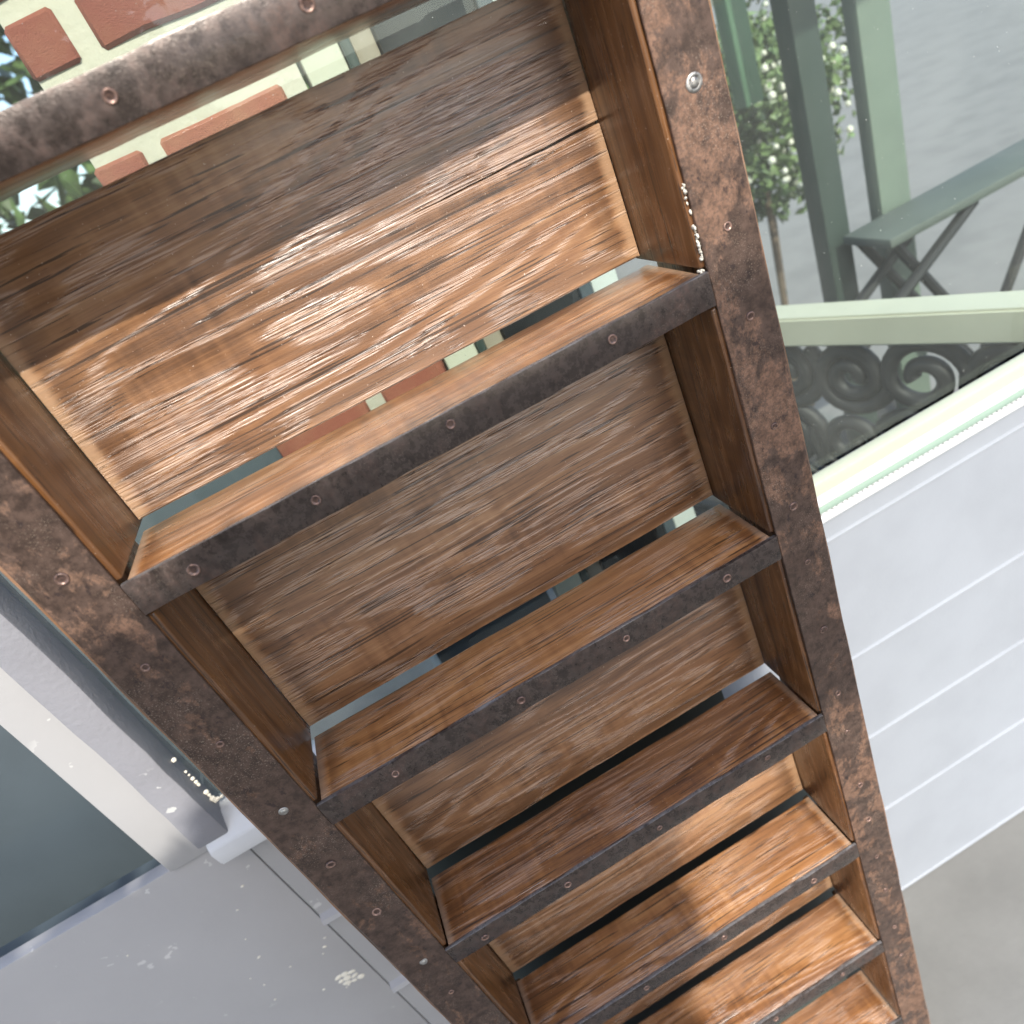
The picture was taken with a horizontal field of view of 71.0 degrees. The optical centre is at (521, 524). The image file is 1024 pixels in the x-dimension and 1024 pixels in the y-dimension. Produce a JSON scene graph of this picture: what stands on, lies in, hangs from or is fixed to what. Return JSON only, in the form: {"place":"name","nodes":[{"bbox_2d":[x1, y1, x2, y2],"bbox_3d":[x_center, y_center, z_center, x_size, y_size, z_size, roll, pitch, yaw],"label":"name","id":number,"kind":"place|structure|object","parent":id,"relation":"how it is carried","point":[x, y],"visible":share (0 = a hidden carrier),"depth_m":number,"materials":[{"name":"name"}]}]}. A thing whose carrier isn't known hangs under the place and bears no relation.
{"place":"outdoors","nodes":[
{"label":"outdoors","id":0,"kind":"place"},
{"bbox_2d":[0,447,282,947],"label":"window","id":1,"kind":"structure","parent":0,"point":[64,845],"depth_m":1.48,"materials":[{"name":"grey glass"}]},
{"bbox_2d":[0,0,712,234],"label":"sky","id":2,"kind":"structure","parent":0,"point":[27,198],"materials":[{"name":"white"}]},
{"bbox_2d":[310,654,441,740],"bbox_3d":[-0.080,0.797,1.747,0.286,1.483,0.112,-29,30,-6],"label":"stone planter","id":3,"kind":"object","parent":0,"point":[373,696],"visible":0.02,"depth_m":1.39,"materials":[{"name":"grey stone"}]},
{"bbox_2d":[0,353,1023,1023],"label":"house wall","id":4,"kind":"structure","parent":0,"point":[218,909],"depth_m":1.35,"materials":[{"name":"white paint"}]},
{"bbox_2d":[0,353,1023,871],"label":"window frame","id":5,"kind":"structure","parent":4,"relation":"in","point":[54,701],"depth_m":1.09,"materials":[{"name":"white paint"}]},
{"bbox_2d":[426,690,724,894],"bbox_3d":[0.040,0.477,1.230,0.720,0.161,0.026,-29,30,-6],"label":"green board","id":6,"kind":"object","parent":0,"point":[525,815],"visible":0.04,"depth_m":1.22,"materials":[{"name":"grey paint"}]},
{"bbox_2d":[546,0,1023,1023],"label":"patio paving","id":7,"kind":"structure","parent":0,"point":[960,70],"depth_m":5.63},
{"bbox_2d":[0,25,308,233],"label":"garden hedge","id":8,"kind":"object","parent":7,"relation":"on","point":[13,90],"visible":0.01,"depth_m":5.99,"materials":[{"name":"green plant"}]},
{"bbox_2d":[0,0,550,662],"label":"brick pier","id":9,"kind":"structure","parent":7,"relation":"on","point":[54,42],"depth_m":1.02,"materials":[{"name":"red brick"}]},
{"bbox_2d":[297,43,582,596],"bbox_3d":[0.025,-0.025,1.548,0.064,2.883,0.051,-29,30,-6],"label":"cream post","id":10,"kind":"object","parent":7,"relation":"on","point":[325,64],"visible":0.03,"depth_m":1.10,"materials":[{"name":"paint"}]},
{"bbox_2d":[338,38,589,581],"bbox_3d":[0.062,-0.045,1.551,0.017,2.883,0.055,-29,30,-6],"label":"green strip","id":11,"kind":"object","parent":7,"relation":"on","point":[348,53],"visible":0.02,"depth_m":1.10,"materials":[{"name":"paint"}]},
{"bbox_2d":[0,0,929,1023],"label":"shelf unit","id":12,"kind":"object","parent":7,"relation":"on","point":[178,324],"visible":1,"depth_m":0.76,"materials":[{"name":"brown wood"}]},
{"bbox_2d":[349,28,602,577],"bbox_3d":[0.085,-0.062,1.560,0.037,2.883,0.041,-29,30,-6],"label":"beige post","id":13,"kind":"object","parent":7,"relation":"on","point":[365,46],"visible":0.02,"depth_m":1.11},
{"bbox_2d":[370,0,664,570],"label":"black post","id":14,"kind":"object","parent":7,"relation":"on","point":[397,31],"visible":0.01,"depth_m":1.11,"materials":[{"name":"paint"}]},
{"bbox_2d":[473,0,675,533],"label":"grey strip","id":15,"kind":"object","parent":7,"relation":"on","point":[583,291],"visible":0.02,"depth_m":1.36,"materials":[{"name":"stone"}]},
{"bbox_2d":[492,0,695,527],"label":"pale post","id":16,"kind":"object","parent":7,"relation":"on","point":[599,283],"depth_m":1.37,"materials":[{"name":"grey paint"}]},
{"bbox_2d":[513,789,867,1023],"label":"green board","id":17,"kind":"object","parent":7,"relation":"on","point":[655,888],"visible":0.01,"depth_m":1.43,"materials":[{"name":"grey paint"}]},
{"bbox_2d":[715,0,855,405],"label":"flowering shrub","id":18,"kind":"object","parent":7,"relation":"on","point":[760,123],"visible":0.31,"depth_m":3.20,"materials":[{"name":"green plant"}]},
{"bbox_2d":[694,400,897,516],"bbox_3d":[1.438,0.106,2.959,1.680,0.196,1.580,-29,30,-6],"label":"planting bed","id":19,"kind":"object","parent":7,"relation":"on","point":[891,406],"visible":0.03,"depth_m":3.51,"materials":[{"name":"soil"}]},
{"bbox_2d":[712,0,763,109],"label":"bright green post","id":20,"kind":"object","parent":19,"relation":"on","point":[734,28],"visible":1,"depth_m":2.69,"materials":[{"name":"metal"}]},
{"bbox_2d":[769,0,877,442],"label":"green post","id":21,"kind":"object","parent":19,"relation":"on","point":[796,27],"visible":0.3,"depth_m":2.29,"materials":[{"name":"metal"}]},
{"bbox_2d":[841,0,930,408],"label":"pale green post","id":22,"kind":"object","parent":19,"relation":"on","point":[870,45],"visible":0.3,"depth_m":2.31,"materials":[{"name":"green metal"}]},
{"bbox_2d":[693,290,1023,512],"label":"iron railing","id":23,"kind":"object","parent":7,"relation":"on","point":[945,326],"visible":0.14,"depth_m":1.75,"materials":[{"name":"metal"}]},
{"bbox_2d":[826,139,1023,353],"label":"folding table","id":24,"kind":"object","parent":7,"relation":"on","point":[897,230],"visible":0.64,"depth_m":2.33,"materials":[{"name":"green metal"}]}
]}

